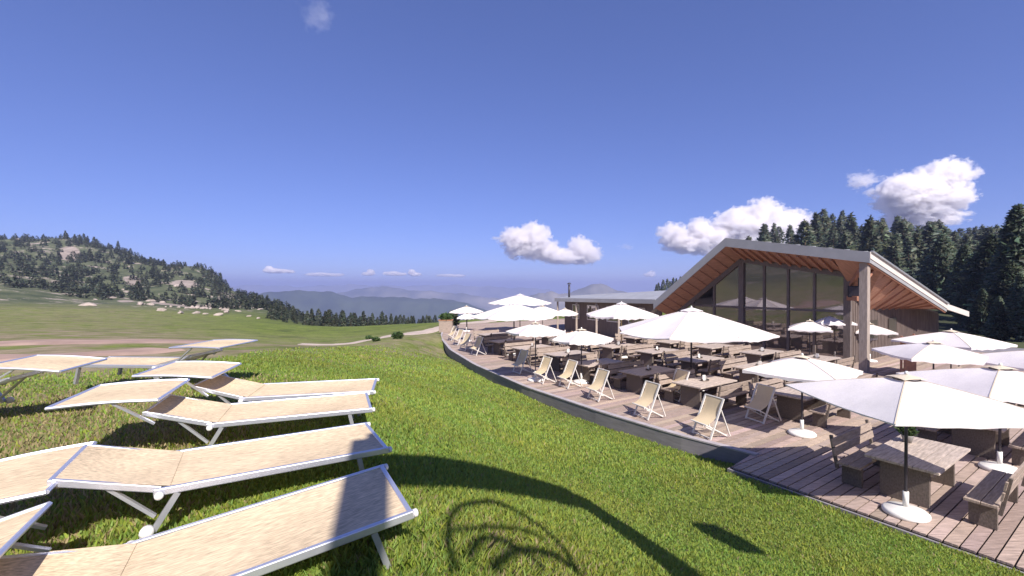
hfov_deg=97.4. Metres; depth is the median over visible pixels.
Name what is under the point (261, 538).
sun lounger
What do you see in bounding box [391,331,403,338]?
bush
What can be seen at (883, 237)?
pine tree
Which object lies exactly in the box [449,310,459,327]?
bush
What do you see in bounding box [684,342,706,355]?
wooden bench
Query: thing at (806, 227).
pine tree
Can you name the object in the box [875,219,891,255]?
pine tree
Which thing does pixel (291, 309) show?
pine tree
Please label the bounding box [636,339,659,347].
wooden bench
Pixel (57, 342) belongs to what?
dirt track
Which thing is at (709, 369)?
wooden bench
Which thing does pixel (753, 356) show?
wooden table
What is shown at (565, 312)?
parasol
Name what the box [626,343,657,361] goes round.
wooden bench
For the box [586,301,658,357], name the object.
parasol
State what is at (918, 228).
pine tree
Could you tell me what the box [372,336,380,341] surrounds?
bush
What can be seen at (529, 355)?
wooden bench
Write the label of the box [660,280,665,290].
pine tree
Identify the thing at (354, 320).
pine tree
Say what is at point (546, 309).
parasol
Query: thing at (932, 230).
pine tree
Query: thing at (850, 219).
pine tree
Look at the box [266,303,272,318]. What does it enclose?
pine tree
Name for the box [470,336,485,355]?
deck chair
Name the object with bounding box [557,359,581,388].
deck chair
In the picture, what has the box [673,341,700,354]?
wooden bench
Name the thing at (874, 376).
wooden bench
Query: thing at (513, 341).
wooden bench
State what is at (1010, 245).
spruce tree
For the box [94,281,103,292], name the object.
pine tree
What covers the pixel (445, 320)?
planter
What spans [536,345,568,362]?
wooden bench
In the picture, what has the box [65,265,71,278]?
pine tree
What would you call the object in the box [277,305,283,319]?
pine tree
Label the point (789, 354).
wooden bench
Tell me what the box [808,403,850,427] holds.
wooden bench
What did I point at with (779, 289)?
mountain restaurant
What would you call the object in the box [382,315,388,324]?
pine tree
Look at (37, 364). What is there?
sun lounger
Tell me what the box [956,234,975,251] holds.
pine tree
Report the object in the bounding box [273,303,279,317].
pine tree
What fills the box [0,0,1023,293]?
sky
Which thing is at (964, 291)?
spruce tree
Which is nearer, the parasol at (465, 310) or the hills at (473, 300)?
the parasol at (465, 310)
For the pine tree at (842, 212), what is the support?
on the ground at (28, 312)
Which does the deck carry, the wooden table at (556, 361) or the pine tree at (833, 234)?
the wooden table at (556, 361)
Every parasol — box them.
[449,305,482,331]
[457,313,474,341]
[470,302,555,355]
[488,294,550,305]
[506,321,565,381]
[534,305,556,324]
[548,327,613,383]
[554,308,577,333]
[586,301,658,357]
[619,306,779,392]
[742,353,862,438]
[785,371,1023,523]
[788,319,832,354]
[815,316,857,325]
[855,323,897,362]
[871,340,988,369]
[891,329,1017,368]
[896,363,1023,473]
[982,350,1023,370]
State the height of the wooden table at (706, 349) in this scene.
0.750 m
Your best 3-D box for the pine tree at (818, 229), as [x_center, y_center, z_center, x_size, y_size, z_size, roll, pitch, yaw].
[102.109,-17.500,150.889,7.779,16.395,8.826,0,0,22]
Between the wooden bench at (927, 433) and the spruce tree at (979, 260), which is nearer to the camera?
the wooden bench at (927, 433)
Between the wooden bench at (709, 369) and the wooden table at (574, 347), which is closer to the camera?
the wooden bench at (709, 369)
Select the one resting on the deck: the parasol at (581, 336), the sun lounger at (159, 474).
the parasol at (581, 336)
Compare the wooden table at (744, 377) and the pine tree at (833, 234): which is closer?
the wooden table at (744, 377)
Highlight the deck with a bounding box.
[441,319,1023,575]
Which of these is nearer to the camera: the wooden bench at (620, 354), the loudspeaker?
the loudspeaker
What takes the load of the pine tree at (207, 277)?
on the ground at (28, 312)
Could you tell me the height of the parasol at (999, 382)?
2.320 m
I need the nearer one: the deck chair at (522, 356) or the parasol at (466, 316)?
the deck chair at (522, 356)
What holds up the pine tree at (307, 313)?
on the ground at (28, 312)
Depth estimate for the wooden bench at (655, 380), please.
15.95 m
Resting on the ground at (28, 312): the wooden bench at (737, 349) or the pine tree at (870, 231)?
the pine tree at (870, 231)
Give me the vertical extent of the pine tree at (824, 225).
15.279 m
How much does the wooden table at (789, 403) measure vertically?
0.750 m
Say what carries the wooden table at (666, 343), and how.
on the deck
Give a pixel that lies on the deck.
(773, 452)
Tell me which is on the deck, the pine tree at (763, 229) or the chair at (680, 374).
the chair at (680, 374)
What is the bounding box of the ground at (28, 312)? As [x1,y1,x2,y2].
[0,238,1023,575]
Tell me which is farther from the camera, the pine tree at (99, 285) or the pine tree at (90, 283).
the pine tree at (90, 283)
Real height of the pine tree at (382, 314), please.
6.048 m
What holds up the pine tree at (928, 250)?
on the ground at (28, 312)
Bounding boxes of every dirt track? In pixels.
[0,339,207,345]
[0,347,185,361]
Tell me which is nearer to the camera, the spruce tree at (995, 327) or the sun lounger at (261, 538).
the sun lounger at (261, 538)
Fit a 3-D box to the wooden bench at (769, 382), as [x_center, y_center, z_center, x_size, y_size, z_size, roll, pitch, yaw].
[8.421,3.432,14.542,2.060,0.934,0.555,0,0,-34]
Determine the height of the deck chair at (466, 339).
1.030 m
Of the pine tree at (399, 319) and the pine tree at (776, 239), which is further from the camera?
the pine tree at (776, 239)
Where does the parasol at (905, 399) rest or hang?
on the deck
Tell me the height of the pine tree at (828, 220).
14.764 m
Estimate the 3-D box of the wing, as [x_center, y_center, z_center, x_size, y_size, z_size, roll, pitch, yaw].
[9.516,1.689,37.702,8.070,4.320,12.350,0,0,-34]
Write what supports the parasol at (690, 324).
on the deck
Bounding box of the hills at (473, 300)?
[336,286,504,310]
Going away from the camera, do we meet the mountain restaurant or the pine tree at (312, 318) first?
the mountain restaurant
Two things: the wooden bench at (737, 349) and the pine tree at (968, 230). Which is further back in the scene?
the pine tree at (968, 230)
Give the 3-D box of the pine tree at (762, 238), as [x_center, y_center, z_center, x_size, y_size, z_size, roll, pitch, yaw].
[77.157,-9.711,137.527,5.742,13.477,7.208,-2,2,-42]
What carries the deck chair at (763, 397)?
on the deck
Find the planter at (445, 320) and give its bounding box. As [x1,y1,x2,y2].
[438,312,453,331]
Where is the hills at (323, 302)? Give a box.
[257,290,486,323]
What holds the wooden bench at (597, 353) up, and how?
on the deck
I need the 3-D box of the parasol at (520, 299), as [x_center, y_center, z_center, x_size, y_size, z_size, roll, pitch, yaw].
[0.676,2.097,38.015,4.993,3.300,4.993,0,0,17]
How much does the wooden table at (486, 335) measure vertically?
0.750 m
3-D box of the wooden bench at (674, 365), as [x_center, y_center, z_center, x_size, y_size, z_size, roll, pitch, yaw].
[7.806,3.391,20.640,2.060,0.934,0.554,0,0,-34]
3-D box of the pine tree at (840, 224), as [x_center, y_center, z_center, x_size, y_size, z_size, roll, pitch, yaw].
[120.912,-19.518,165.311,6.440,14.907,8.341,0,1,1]
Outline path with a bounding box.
[298,320,495,344]
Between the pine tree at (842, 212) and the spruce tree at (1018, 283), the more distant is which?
the pine tree at (842, 212)
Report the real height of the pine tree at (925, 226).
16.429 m
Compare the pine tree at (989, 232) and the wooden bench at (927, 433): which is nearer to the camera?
the wooden bench at (927, 433)
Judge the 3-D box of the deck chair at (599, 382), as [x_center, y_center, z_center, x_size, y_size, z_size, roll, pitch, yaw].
[3.054,3.367,15.708,0.774,1.030,0.694,0,0,-26]
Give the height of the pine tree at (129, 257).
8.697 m
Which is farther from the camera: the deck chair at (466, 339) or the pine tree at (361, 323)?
the pine tree at (361, 323)
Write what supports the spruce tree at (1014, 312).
on the ground at (28, 312)
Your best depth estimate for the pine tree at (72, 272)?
231.55 m
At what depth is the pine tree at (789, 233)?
166.63 m
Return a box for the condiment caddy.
[701,375,708,380]
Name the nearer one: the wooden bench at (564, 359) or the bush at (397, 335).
the wooden bench at (564, 359)
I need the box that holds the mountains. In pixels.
[523,284,627,310]
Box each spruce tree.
[914,233,957,295]
[936,243,973,313]
[947,234,1014,297]
[949,272,982,326]
[962,288,991,334]
[963,203,1023,310]
[974,259,1023,304]
[979,296,1013,340]
[1003,273,1023,308]
[1004,286,1023,341]
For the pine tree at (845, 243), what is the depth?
113.96 m
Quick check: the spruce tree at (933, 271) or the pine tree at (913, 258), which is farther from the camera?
the pine tree at (913, 258)
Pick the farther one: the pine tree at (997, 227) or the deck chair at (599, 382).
the pine tree at (997, 227)
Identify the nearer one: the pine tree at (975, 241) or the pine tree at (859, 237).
the pine tree at (859, 237)
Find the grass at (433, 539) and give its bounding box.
[0,344,1023,575]
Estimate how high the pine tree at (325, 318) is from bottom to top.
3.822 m
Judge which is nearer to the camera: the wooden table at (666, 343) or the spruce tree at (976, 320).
the wooden table at (666, 343)
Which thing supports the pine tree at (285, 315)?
on the ground at (28, 312)
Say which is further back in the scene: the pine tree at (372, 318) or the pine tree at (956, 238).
the pine tree at (956, 238)
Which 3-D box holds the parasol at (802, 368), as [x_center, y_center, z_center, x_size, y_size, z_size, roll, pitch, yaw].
[7.747,2.830,12.019,2.206,2.180,2.206,0,1,-41]
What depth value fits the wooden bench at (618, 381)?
17.67 m
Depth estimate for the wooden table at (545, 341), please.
28.66 m
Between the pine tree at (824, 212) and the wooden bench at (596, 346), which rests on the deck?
the wooden bench at (596, 346)
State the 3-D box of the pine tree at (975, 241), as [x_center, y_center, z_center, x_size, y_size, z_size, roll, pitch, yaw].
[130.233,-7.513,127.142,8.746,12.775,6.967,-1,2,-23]
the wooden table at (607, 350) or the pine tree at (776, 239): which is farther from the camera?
the pine tree at (776, 239)
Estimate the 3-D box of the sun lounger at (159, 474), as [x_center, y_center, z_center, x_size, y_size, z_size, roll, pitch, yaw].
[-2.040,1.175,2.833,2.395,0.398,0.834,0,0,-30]
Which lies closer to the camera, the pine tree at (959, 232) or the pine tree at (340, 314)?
the pine tree at (340, 314)
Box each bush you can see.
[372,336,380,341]
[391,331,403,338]
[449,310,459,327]
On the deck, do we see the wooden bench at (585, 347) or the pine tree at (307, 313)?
the wooden bench at (585, 347)
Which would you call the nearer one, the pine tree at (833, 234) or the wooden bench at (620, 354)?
the wooden bench at (620, 354)
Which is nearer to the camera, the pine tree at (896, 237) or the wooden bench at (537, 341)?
the wooden bench at (537, 341)
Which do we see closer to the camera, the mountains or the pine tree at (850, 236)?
the pine tree at (850, 236)
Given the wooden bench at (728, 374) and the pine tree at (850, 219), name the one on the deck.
the wooden bench at (728, 374)
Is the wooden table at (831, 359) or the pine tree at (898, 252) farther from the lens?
the pine tree at (898, 252)
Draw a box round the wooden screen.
[900,334,916,371]
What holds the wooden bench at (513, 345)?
on the deck
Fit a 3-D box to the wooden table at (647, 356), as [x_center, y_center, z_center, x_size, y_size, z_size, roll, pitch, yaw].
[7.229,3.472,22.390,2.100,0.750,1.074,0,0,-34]
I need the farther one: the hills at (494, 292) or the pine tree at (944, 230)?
the hills at (494, 292)
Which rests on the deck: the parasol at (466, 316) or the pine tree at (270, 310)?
the parasol at (466, 316)
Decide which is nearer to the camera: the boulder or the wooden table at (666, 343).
the wooden table at (666, 343)
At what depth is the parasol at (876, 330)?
22.86 m
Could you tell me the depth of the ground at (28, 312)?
34.83 m
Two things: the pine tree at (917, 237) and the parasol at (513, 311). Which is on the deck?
the parasol at (513, 311)
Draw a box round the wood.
[0,233,314,323]
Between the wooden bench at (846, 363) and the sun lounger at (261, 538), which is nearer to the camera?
the sun lounger at (261, 538)
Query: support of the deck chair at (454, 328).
on the deck
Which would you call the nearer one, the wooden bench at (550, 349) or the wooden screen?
the wooden screen
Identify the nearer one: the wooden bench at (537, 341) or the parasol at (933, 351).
the parasol at (933, 351)
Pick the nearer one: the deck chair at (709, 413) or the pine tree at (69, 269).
the deck chair at (709, 413)
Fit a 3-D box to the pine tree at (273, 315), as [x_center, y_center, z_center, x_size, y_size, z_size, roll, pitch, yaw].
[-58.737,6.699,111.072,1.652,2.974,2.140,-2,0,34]
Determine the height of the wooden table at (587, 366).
0.750 m
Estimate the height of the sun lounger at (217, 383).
0.544 m
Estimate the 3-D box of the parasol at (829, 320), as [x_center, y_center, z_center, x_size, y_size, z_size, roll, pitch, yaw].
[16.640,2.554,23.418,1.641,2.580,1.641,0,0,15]
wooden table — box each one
[477,332,507,345]
[489,338,524,354]
[510,344,548,362]
[542,334,562,344]
[543,350,589,371]
[570,344,598,351]
[577,358,624,383]
[598,343,635,358]
[619,365,675,393]
[622,336,650,347]
[635,347,676,366]
[654,340,683,348]
[672,375,736,408]
[674,355,723,376]
[693,343,733,358]
[732,362,778,385]
[739,349,783,363]
[774,387,826,421]
[808,354,839,362]
[864,435,970,508]
[951,428,1009,459]
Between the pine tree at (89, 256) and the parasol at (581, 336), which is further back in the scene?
the pine tree at (89, 256)
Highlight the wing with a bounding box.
[555,282,665,336]
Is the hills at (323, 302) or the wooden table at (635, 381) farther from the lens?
the hills at (323, 302)
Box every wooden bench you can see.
[473,329,498,341]
[484,335,512,352]
[488,333,515,344]
[499,338,533,355]
[504,340,537,360]
[526,344,560,364]
[532,337,558,344]
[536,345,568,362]
[559,350,599,371]
[562,352,597,378]
[579,343,609,350]
[590,339,619,351]
[590,359,634,380]
[608,359,649,388]
[613,343,646,360]
[615,333,640,344]
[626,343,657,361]
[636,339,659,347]
[643,367,690,385]
[647,339,673,347]
[654,348,689,366]
[658,368,695,402]
[664,350,697,370]
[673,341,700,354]
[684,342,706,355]
[698,356,736,375]
[705,378,753,405]
[713,343,744,357]
[718,356,746,378]
[728,344,750,362]
[748,378,782,413]
[761,378,788,385]
[763,349,795,362]
[779,349,800,358]
[783,380,800,385]
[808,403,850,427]
[829,419,882,487]
[834,355,855,367]
[864,373,878,377]
[916,427,950,440]
[963,462,1023,530]
[1008,431,1023,465]
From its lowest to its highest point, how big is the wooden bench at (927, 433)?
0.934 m
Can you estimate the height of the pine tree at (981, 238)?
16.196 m
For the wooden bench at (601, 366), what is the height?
0.934 m
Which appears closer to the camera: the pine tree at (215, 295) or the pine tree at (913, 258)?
the pine tree at (913, 258)
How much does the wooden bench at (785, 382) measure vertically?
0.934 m
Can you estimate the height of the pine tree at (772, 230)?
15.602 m
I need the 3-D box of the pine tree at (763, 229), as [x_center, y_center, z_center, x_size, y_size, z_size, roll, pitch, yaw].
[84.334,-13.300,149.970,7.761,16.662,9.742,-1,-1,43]
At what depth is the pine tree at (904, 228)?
114.61 m
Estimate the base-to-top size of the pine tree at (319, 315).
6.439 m
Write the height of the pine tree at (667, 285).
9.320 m
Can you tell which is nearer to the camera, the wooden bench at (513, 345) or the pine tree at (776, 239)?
the wooden bench at (513, 345)
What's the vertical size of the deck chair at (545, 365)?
1.030 m
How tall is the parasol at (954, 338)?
2.200 m
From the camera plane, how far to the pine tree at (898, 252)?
99.66 m
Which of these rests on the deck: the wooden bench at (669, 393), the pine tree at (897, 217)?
the wooden bench at (669, 393)
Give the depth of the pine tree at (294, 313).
121.42 m
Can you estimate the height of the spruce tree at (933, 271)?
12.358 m
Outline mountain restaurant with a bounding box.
[653,238,968,371]
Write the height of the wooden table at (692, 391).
0.750 m
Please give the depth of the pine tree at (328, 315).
96.83 m
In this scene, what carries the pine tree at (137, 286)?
on the ground at (28, 312)
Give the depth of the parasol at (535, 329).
18.40 m
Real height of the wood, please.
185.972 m
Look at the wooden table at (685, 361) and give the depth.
19.67 m
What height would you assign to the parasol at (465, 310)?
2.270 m
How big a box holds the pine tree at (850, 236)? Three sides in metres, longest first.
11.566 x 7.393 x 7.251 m
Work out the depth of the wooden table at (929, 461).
8.49 m
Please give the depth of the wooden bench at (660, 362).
21.27 m
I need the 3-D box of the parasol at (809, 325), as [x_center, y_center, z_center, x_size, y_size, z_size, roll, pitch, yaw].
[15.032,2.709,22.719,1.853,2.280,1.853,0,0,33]
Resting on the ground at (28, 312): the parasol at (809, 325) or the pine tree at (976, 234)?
the pine tree at (976, 234)
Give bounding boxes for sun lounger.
[0,355,106,403]
[0,422,391,537]
[0,463,418,575]
[44,379,374,445]
[73,339,257,383]
[131,361,378,415]
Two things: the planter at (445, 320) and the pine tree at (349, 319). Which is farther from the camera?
the pine tree at (349, 319)
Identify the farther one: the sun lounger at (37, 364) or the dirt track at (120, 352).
the dirt track at (120, 352)
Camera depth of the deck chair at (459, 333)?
29.93 m
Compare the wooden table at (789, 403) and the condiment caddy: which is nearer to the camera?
the wooden table at (789, 403)
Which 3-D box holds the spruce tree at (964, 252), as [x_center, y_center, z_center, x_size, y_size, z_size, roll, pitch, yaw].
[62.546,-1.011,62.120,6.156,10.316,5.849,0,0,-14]
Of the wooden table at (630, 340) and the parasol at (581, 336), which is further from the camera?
the wooden table at (630, 340)
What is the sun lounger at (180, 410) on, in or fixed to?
on the ground at (28, 312)
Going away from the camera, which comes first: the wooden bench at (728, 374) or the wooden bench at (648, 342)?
the wooden bench at (728, 374)
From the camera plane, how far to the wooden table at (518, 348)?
23.43 m
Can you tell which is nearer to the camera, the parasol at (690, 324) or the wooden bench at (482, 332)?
the parasol at (690, 324)
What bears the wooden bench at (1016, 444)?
on the deck
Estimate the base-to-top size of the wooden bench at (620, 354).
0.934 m
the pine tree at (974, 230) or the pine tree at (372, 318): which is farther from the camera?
the pine tree at (974, 230)
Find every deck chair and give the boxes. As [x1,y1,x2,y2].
[448,326,457,340]
[453,329,465,345]
[459,333,472,350]
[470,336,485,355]
[512,349,532,373]
[533,356,556,383]
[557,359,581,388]
[586,368,614,401]
[632,380,665,419]
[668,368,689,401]
[690,394,730,439]
[744,383,781,423]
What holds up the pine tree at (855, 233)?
on the ground at (28, 312)
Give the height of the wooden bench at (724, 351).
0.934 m
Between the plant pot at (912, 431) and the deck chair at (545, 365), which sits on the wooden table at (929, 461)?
the plant pot at (912, 431)
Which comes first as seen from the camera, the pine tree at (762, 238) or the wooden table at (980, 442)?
the wooden table at (980, 442)
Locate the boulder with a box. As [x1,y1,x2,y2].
[78,302,96,305]
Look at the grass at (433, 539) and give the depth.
4.86 m
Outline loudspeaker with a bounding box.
[848,277,858,296]
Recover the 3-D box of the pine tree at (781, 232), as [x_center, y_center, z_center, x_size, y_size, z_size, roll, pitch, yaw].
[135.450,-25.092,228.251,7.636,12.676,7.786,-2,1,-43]
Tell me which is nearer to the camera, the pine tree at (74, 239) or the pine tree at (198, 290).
the pine tree at (198, 290)
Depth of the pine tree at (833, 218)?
243.99 m
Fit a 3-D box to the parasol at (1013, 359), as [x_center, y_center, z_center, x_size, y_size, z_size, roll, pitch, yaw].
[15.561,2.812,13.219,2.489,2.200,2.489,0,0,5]
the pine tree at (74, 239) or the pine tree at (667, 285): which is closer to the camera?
the pine tree at (667, 285)
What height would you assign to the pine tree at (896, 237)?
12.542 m
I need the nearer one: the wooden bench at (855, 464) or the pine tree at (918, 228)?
the wooden bench at (855, 464)
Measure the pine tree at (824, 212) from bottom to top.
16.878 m
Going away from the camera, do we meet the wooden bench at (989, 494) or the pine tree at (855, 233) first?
the wooden bench at (989, 494)
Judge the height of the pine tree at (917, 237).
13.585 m
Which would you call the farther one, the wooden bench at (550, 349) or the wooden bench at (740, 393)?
the wooden bench at (550, 349)
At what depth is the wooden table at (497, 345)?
26.00 m
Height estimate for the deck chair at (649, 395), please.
1.030 m
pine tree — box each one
[62,230,68,238]
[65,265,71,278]
[69,266,76,279]
[72,234,76,243]
[83,277,95,292]
[86,249,93,260]
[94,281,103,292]
[125,252,133,263]
[129,280,145,297]
[195,285,201,296]
[204,270,212,282]
[212,290,218,299]
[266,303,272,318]
[270,309,278,319]
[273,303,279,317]
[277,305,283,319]
[281,308,287,322]
[289,305,295,317]
[291,309,296,321]
[302,314,307,324]
[305,310,310,323]
[308,308,315,325]
[315,308,321,323]
[319,311,330,325]
[324,309,332,325]
[338,310,346,321]
[339,311,347,326]
[348,312,352,325]
[352,313,358,325]
[359,311,366,325]
[369,313,377,325]
[378,311,384,324]
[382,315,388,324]
[397,314,401,323]
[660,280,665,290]
[665,278,669,289]
[758,223,771,241]
[759,234,767,241]
[769,223,780,240]
[772,236,780,242]
[777,226,785,242]
[784,224,795,243]
[788,219,819,246]
[807,212,826,247]
[816,215,832,247]
[818,208,828,220]
[822,215,834,241]
[825,225,839,248]
[829,214,836,230]
[833,215,845,241]
[835,229,858,250]
[835,230,855,249]
[836,210,846,237]
[840,212,859,244]
[849,221,860,245]
[856,222,882,249]
[858,215,889,257]
[872,219,890,248]
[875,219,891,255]
[884,240,910,274]
[886,232,910,272]
[889,215,901,234]
[889,220,918,267]
[897,233,919,280]
[906,232,927,277]
[912,223,944,269]
[914,244,940,281]
[915,225,922,246]
[921,221,933,236]
[929,222,954,241]
[949,230,961,250]
[952,228,965,239]
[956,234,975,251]
[965,227,971,235]
[971,239,978,248]
[972,226,978,233]
[972,230,983,245]
[973,226,997,249]
[983,227,997,240]
[994,224,1001,235]
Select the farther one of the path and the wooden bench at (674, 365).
the path
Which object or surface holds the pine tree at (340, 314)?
on the ground at (28, 312)
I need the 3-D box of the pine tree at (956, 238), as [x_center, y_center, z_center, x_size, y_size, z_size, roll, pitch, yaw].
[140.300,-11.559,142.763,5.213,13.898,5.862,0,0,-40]
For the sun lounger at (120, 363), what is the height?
0.524 m
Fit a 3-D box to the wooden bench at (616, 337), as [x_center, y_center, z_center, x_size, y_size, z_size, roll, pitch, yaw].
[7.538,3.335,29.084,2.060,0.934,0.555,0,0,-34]
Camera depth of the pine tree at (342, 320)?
96.78 m
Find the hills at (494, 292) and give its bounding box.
[229,284,549,298]
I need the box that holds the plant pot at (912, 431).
[894,426,919,442]
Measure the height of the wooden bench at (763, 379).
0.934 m
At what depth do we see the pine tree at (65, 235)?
394.24 m
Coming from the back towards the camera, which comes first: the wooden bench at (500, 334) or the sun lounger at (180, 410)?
the wooden bench at (500, 334)
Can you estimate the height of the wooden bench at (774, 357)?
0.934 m
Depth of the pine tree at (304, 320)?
104.42 m
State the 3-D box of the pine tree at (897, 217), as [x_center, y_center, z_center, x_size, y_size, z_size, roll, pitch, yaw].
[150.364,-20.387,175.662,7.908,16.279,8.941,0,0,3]
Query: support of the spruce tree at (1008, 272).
on the ground at (28, 312)
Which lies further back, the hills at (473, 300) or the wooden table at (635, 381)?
the hills at (473, 300)
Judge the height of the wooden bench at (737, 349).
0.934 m
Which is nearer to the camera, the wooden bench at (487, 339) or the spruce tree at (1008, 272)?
the wooden bench at (487, 339)

